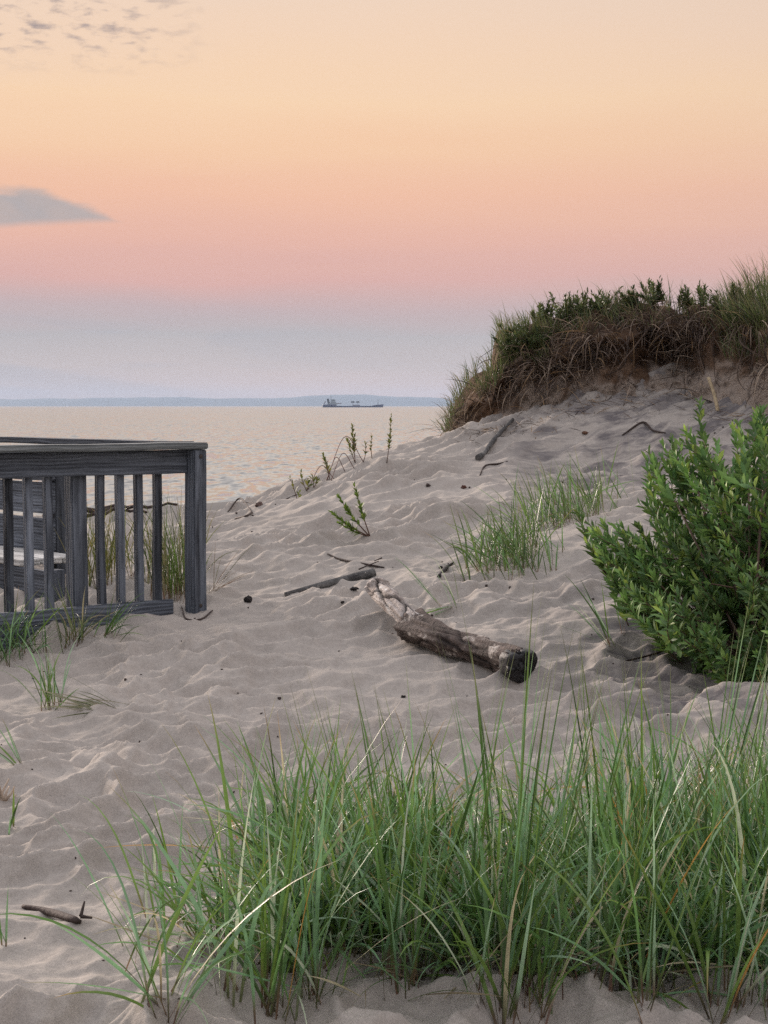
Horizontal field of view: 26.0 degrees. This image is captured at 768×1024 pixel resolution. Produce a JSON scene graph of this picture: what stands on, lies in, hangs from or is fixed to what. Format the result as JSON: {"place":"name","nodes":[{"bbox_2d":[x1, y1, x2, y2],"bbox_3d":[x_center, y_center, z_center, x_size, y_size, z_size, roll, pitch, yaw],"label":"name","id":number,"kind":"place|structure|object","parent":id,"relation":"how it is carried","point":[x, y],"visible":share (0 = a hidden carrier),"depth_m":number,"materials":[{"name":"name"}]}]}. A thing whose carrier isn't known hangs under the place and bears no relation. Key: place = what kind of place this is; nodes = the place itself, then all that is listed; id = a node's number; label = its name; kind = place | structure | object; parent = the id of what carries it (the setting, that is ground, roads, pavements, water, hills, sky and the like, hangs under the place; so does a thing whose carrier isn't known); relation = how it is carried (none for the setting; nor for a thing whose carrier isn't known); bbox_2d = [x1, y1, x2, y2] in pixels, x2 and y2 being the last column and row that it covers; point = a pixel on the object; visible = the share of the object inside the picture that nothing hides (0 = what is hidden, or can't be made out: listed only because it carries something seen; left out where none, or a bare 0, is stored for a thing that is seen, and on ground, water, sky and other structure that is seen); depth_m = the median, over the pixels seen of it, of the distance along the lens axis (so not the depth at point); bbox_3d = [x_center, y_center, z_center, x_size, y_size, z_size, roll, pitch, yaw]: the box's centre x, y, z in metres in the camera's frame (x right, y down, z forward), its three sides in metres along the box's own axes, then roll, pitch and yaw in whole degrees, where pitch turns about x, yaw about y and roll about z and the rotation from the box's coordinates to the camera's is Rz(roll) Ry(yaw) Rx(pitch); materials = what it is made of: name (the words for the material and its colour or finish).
{"place":"outdoors","nodes":[
{"label":"outdoors","id":0,"kind":"place"},
{"bbox_2d":[0,406,452,515],"bbox_3d":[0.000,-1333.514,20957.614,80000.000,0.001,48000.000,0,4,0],"label":"water","id":1,"kind":"structure","parent":0,"point":[251,451],"depth_m":219.31,"materials":[{"name":"grey liquid"}]},
{"bbox_2d":[323,399,383,406],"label":"cargo ship","id":2,"kind":"object","parent":1,"relation":"on","point":[333,403],"visible":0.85,"depth_m":3983.38},
{"bbox_2d":[0,394,454,405],"bbox_3d":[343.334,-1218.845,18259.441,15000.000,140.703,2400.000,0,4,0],"label":"hills","id":3,"kind":"structure","parent":0,"point":[362,399],"depth_m":17498.26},
{"bbox_2d":[0,361,767,1023],"bbox_3d":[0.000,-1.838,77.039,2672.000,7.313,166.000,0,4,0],"label":"sand","id":4,"kind":"structure","parent":0,"point":[258,651],"depth_m":7.40,"materials":[{"name":"beige sand"}]},
{"bbox_2d":[0,892,7,946],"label":"grass tuft","id":5,"kind":"object","parent":4,"relation":"on","point":[6,930],"visible":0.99,"depth_m":4.54,"materials":[{"name":"green plant"}]},
{"bbox_2d":[0,778,15,800],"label":"dry root","id":6,"kind":"object","parent":4,"relation":"on","point":[5,797],"visible":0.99,"depth_m":6.10,"materials":[{"name":"beige wood"}]},
{"bbox_2d":[0,718,21,764],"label":"grass tuft","id":7,"kind":"object","parent":4,"relation":"on","point":[10,757],"visible":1,"depth_m":6.40,"materials":[{"name":"green plant"}]},
{"bbox_2d":[8,790,19,834],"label":"grass tuft","id":8,"kind":"object","parent":4,"relation":"on","point":[12,819],"visible":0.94,"depth_m":5.71,"materials":[{"name":"green plant"}]},
{"bbox_2d":[0,452,65,600],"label":"bench","id":9,"kind":"object","parent":4,"relation":"on","point":[58,494],"visible":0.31,"depth_m":10.64,"materials":[{"name":"grey wood"}]},
{"bbox_2d":[0,587,69,666],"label":"grass tuft","id":10,"kind":"object","parent":4,"relation":"on","point":[11,642],"visible":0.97,"depth_m":8.62,"materials":[{"name":"green plant"}]},
{"bbox_2d":[6,633,80,710],"bbox_3d":[-1.548,0.714,7.472,0.420,0.369,0.324,0,4,0],"label":"grass tuft","id":11,"kind":"object","parent":4,"relation":"on","point":[49,679],"visible":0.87,"depth_m":7.45,"materials":[{"name":"green plant"}]},
{"bbox_2d":[21,901,91,923],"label":"twig","id":12,"kind":"object","parent":4,"relation":"on","point":[58,914],"visible":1,"depth_m":4.73,"materials":[{"name":"brown wood"}]},
{"bbox_2d":[31,668,129,718],"bbox_3d":[-1.370,0.823,7.316,0.454,0.211,0.338,2,4,28],"label":"grass tuft","id":13,"kind":"object","parent":4,"relation":"on","point":[79,705],"visible":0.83,"depth_m":7.31,"materials":[{"name":"green plant"}]},
{"bbox_2d":[43,581,122,652],"bbox_3d":[-1.586,0.551,8.769,0.470,0.412,0.563,0,4,0],"label":"grass tuft","id":14,"kind":"object","parent":4,"relation":"on","point":[82,631],"visible":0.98,"depth_m":8.80,"materials":[{"name":"green plant"}]},
{"bbox_2d":[42,505,151,516],"bbox_3d":[-6.425,-0.028,37.737,2.750,0.255,0.440,-2,4,-32],"label":"driftwood log","id":15,"kind":"object","parent":4,"relation":"on","point":[127,507],"visible":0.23,"depth_m":38.12,"materials":[{"name":"brown wood"}]},
{"bbox_2d":[0,436,207,650],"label":"wooden railing","id":16,"kind":"object","parent":4,"relation":"on","point":[74,462],"visible":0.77,"depth_m":9.15,"materials":[{"name":"grey wood"}]},
{"bbox_2d":[87,506,147,517],"bbox_3d":[-4.165,0.003,24.670,1.585,0.138,0.417,-2,4,-32],"label":"driftwood log","id":17,"kind":"object","parent":4,"relation":"on","point":[106,513],"visible":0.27,"depth_m":24.80,"materials":[{"name":"brown wood"}]},
{"bbox_2d":[94,590,154,641],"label":"grass tuft","id":18,"kind":"object","parent":4,"relation":"on","point":[111,625],"visible":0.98,"depth_m":8.70,"materials":[{"name":"green plant"}]},
{"bbox_2d":[87,502,177,509],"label":"driftwood log","id":19,"kind":"object","parent":4,"relation":"on","point":[166,503],"visible":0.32,"depth_m":53.12,"materials":[{"name":"brown wood"}]},
{"bbox_2d":[53,501,212,588],"bbox_3d":[-1.685,0.161,10.643,0.960,0.652,1.355,-1,4,-18],"label":"grass tuft","id":20,"kind":"object","parent":4,"relation":"on","point":[108,559],"visible":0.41,"depth_m":10.32,"materials":[{"name":"green plant"}]},
{"bbox_2d":[151,832,155,890],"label":"grass tuft","id":21,"kind":"object","parent":4,"relation":"on","point":[154,861],"visible":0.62,"depth_m":4.97,"materials":[{"name":"beige plant"}]},
{"bbox_2d":[0,816,342,1023],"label":"grass tuft","id":22,"kind":"object","parent":4,"relation":"on","point":[200,979],"visible":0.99,"depth_m":3.93,"materials":[{"name":"green plant"}]},
{"bbox_2d":[53,771,290,971],"bbox_3d":[-0.577,0.963,4.654,0.526,0.506,0.887,-3,5,-40],"label":"grass tuft","id":23,"kind":"object","parent":4,"relation":"on","point":[159,880],"visible":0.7,"depth_m":4.58,"materials":[{"name":"green plant"}]},
{"bbox_2d":[125,489,233,603],"bbox_3d":[-1.242,0.176,9.848,0.651,0.748,0.712,-2,4,-30],"label":"grass tuft","id":24,"kind":"object","parent":4,"relation":"on","point":[172,571],"visible":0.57,"depth_m":9.79,"materials":[{"name":"green plant"}]},
{"bbox_2d":[181,606,212,620],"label":"twig","id":25,"kind":"object","parent":4,"relation":"on","point":[202,618],"visible":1,"depth_m":9.27,"materials":[{"name":"brown wood"}]},
{"bbox_2d":[209,542,255,591],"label":"grass tuft","id":26,"kind":"object","parent":4,"relation":"on","point":[223,573],"visible":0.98,"depth_m":9.97,"materials":[{"name":"plant"}]},
{"bbox_2d":[227,497,252,513],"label":"twig","id":27,"kind":"object","parent":4,"relation":"on","point":[242,499],"visible":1,"depth_m":14.31,"materials":[{"name":"wood"}]},
{"bbox_2d":[235,512,251,518],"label":"twig","id":28,"kind":"object","parent":4,"relation":"on","point":[248,514],"visible":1,"depth_m":13.21,"materials":[{"name":"brown wood"}]},
{"bbox_2d":[243,595,251,602],"bbox_3d":[-0.781,0.505,9.550,0.047,0.054,0.042,2,4,32],"label":"charcoal lump","id":29,"kind":"object","parent":4,"relation":"on","point":[247,599],"visible":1,"depth_m":9.54,"materials":[{"name":"black"}]},
{"bbox_2d":[255,501,262,506],"bbox_3d":[-1.034,-0.061,13.735,0.065,0.053,0.047,-3,5,-37],"label":"stone","id":30,"kind":"object","parent":4,"relation":"on","point":[258,504],"visible":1,"depth_m":13.72,"materials":[{"name":"brown stone"}]},
{"bbox_2d":[289,476,301,497],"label":"leafy shoot","id":31,"kind":"object","parent":4,"relation":"on","point":[299,495],"visible":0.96,"depth_m":13.66,"materials":[{"name":"green plant"}]},
{"bbox_2d":[300,469,312,490],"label":"leafy shoot","id":32,"kind":"object","parent":4,"relation":"on","point":[306,481],"visible":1,"depth_m":13.96,"materials":[{"name":"green plant"}]},
{"bbox_2d":[309,471,320,486],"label":"leafy shoot","id":33,"kind":"object","parent":4,"relation":"on","point":[316,478],"visible":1,"depth_m":13.95,"materials":[{"name":"green plant"}]},
{"bbox_2d":[322,452,331,478],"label":"leafy shoot","id":34,"kind":"object","parent":4,"relation":"on","point":[325,462],"visible":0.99,"depth_m":14.20,"materials":[{"name":"green plant"}]},
{"bbox_2d":[284,568,375,596],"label":"driftwood branch","id":35,"kind":"object","parent":4,"relation":"on","point":[368,573],"visible":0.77,"depth_m":9.94,"materials":[{"name":"wood"}]},
{"bbox_2d":[308,436,363,488],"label":"grass tuft","id":36,"kind":"object","parent":4,"relation":"on","point":[337,461],"visible":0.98,"depth_m":14.29,"materials":[{"name":"plant"}]},
{"bbox_2d":[328,482,369,536],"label":"leafy shoot","id":37,"kind":"object","parent":4,"relation":"on","point":[349,526],"visible":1,"depth_m":11.07,"materials":[{"name":"green plant"}]},
{"bbox_2d":[346,423,356,462],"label":"leafy shoot","id":38,"kind":"object","parent":4,"relation":"on","point":[353,448],"visible":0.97,"depth_m":14.91,"materials":[{"name":"green plant"}]},
{"bbox_2d":[327,553,384,569],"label":"twig","id":39,"kind":"object","parent":4,"relation":"on","point":[366,564],"visible":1,"depth_m":10.29,"materials":[{"name":"wood"}]},
{"bbox_2d":[1,426,723,978],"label":"debris","id":40,"kind":"object","parent":4,"relation":"on","point":[339,650],"visible":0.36,"depth_m":8.05,"materials":[{"name":"brown wood"}]},
{"bbox_2d":[369,432,372,457],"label":"leafy shoot","id":41,"kind":"object","parent":4,"relation":"on","point":[371,445],"visible":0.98,"depth_m":14.89,"materials":[{"name":"green plant"}]},
{"bbox_2d":[385,413,394,462],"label":"leafy shoot","id":42,"kind":"object","parent":4,"relation":"on","point":[389,441],"visible":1,"depth_m":13.81,"materials":[{"name":"green plant"}]},
{"bbox_2d":[391,557,458,614],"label":"grass tuft","id":43,"kind":"object","parent":4,"relation":"on","point":[430,592],"visible":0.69,"depth_m":8.86,"materials":[{"name":"green plant"}]},
{"bbox_2d":[89,585,767,1023],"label":"beach grass","id":44,"kind":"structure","parent":4,"relation":"on","point":[695,883],"depth_m":4.28,"materials":[{"name":"green plant"}]},
{"bbox_2d":[437,562,452,577],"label":"twig","id":45,"kind":"object","parent":4,"relation":"on","point":[444,568],"visible":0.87,"depth_m":9.89,"materials":[{"name":"brown wood"}]},
{"bbox_2d":[364,577,537,682],"bbox_3d":[0.262,0.566,8.147,0.240,0.365,1.548,-2,4,-28],"label":"driftwood log","id":46,"kind":"object","parent":4,"relation":"on","point":[420,627],"visible":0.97,"depth_m":7.96,"materials":[{"name":"brown wood"}]},
{"bbox_2d":[479,461,507,475],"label":"twig","id":47,"kind":"object","parent":4,"relation":"on","point":[484,466],"visible":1,"depth_m":13.94,"materials":[{"name":"wood"}]},
{"bbox_2d":[413,478,574,580],"bbox_3d":[0.652,0.121,9.887,1.047,0.676,1.386,0,4,0],"label":"grass tuft","id":48,"kind":"object","parent":4,"relation":"on","point":[507,549],"visible":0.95,"depth_m":9.76,"materials":[{"name":"green plant"}]},
{"bbox_2d":[475,418,513,460],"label":"driftwood branch","id":49,"kind":"object","parent":4,"relation":"on","point":[483,453],"visible":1,"depth_m":14.44,"materials":[{"name":"grey wood"}]},
{"bbox_2d":[475,436,647,531],"bbox_3d":[1.243,-0.208,11.399,1.307,0.690,1.771,0,4,0],"label":"grass tuft","id":50,"kind":"object","parent":4,"relation":"on","point":[564,501],"visible":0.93,"depth_m":11.14,"materials":[{"name":"green plant"}]},
{"bbox_2d":[546,577,614,646],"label":"grass tuft","id":51,"kind":"object","parent":4,"relation":"on","point":[603,627],"visible":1,"depth_m":7.75,"materials":[{"name":"green plant"}]},
{"bbox_2d":[604,566,624,633],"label":"grass tuft","id":52,"kind":"object","parent":4,"relation":"on","point":[618,618],"visible":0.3,"depth_m":8.00,"materials":[{"name":"green plant"}]},
{"bbox_2d":[612,651,663,663],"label":"twig","id":53,"kind":"object","parent":4,"relation":"on","point":[648,655],"visible":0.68,"depth_m":7.69,"materials":[{"name":"wood"}]},
{"bbox_2d":[622,421,665,435],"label":"twig","id":54,"kind":"object","parent":4,"relation":"on","point":[642,422],"visible":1,"depth_m":14.31,"materials":[{"name":"wood"}]},
{"bbox_2d":[570,396,767,683],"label":"shrub","id":55,"kind":"object","parent":4,"relation":"on","point":[713,586],"visible":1,"depth_m":7.61,"materials":[{"name":"green plant"}]},
{"bbox_2d":[707,377,718,410],"bbox_3d":[2.819,-0.994,14.216,0.036,0.325,0.147,-3,4,-36],"label":"stick","id":56,"kind":"object","parent":4,"relation":"on","point":[713,392],"visible":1,"depth_m":14.21,"materials":[{"name":"brown wood"}]},
{"bbox_2d":[0,0,767,398],"label":"sky","id":57,"kind":"structure","parent":0,"point":[215,199],"materials":[{"name":"pink"}]},
{"bbox_2d":[429,252,767,433],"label":"dune grass","id":58,"kind":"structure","parent":0,"point":[750,311],"depth_m":15.31,"materials":[{"name":"green plant"}]},
{"bbox_2d":[446,298,767,431],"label":"dune","id":59,"kind":"structure","parent":0,"point":[723,370],"depth_m":15.12,"materials":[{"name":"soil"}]},
{"bbox_2d":[491,330,524,358],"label":"leafy plant","id":60,"kind":"object","parent":59,"relation":"on","point":[500,344],"visible":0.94,"depth_m":15.50,"materials":[{"name":"green plant"}]},
{"bbox_2d":[497,323,552,351],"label":"leafy plant","id":61,"kind":"object","parent":59,"relation":"on","point":[528,338],"visible":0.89,"depth_m":15.42,"materials":[{"name":"green plant"}]},
{"bbox_2d":[530,300,555,322],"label":"leafy plant","id":62,"kind":"object","parent":59,"relation":"on","point":[541,310],"visible":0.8,"depth_m":15.80,"materials":[{"name":"green plant"}]},
{"bbox_2d":[549,292,576,321],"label":"leafy plant","id":63,"kind":"object","parent":59,"relation":"on","point":[561,311],"visible":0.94,"depth_m":15.64,"materials":[{"name":"green plant"}]},
{"bbox_2d":[567,287,601,316],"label":"leafy plant","id":64,"kind":"object","parent":59,"relation":"on","point":[576,301],"visible":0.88,"depth_m":15.65,"materials":[{"name":"green plant"}]},
{"bbox_2d":[405,275,767,443],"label":"dead grass roots","id":65,"kind":"object","parent":59,"relation":"hanging from","point":[702,335],"visible":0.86,"depth_m":15.09,"materials":[{"name":"brown plant"}]},
{"bbox_2d":[588,286,622,315],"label":"leafy plant","id":66,"kind":"object","parent":59,"relation":"on","point":[600,301],"visible":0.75,"depth_m":15.51,"materials":[{"name":"green plant"}]},
{"bbox_2d":[618,284,641,308],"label":"leafy plant","id":67,"kind":"object","parent":59,"relation":"on","point":[629,293],"visible":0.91,"depth_m":15.31,"materials":[{"name":"green plant"}]},
{"bbox_2d":[637,275,668,305],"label":"leafy plant","id":68,"kind":"object","parent":59,"relation":"on","point":[655,291],"visible":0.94,"depth_m":15.31,"materials":[{"name":"green plant"}]},
{"bbox_2d":[674,284,696,312],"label":"leafy plant","id":69,"kind":"object","parent":59,"relation":"on","point":[681,290],"visible":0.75,"depth_m":15.27,"materials":[{"name":"green plant"}]},
{"bbox_2d":[682,280,708,310],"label":"leafy plant","id":70,"kind":"object","parent":59,"relation":"on","point":[699,292],"visible":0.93,"depth_m":15.10,"materials":[{"name":"green plant"}]},
{"bbox_2d":[706,289,729,312],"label":"leafy plant","id":71,"kind":"object","parent":59,"relation":"on","point":[714,298],"visible":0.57,"depth_m":14.93,"materials":[{"name":"green plant"}]},
{"bbox_2d":[728,280,760,306],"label":"leafy plant","id":72,"kind":"object","parent":59,"relation":"on","point":[731,287],"visible":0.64,"depth_m":14.60,"materials":[{"name":"green plant"}]}
]}

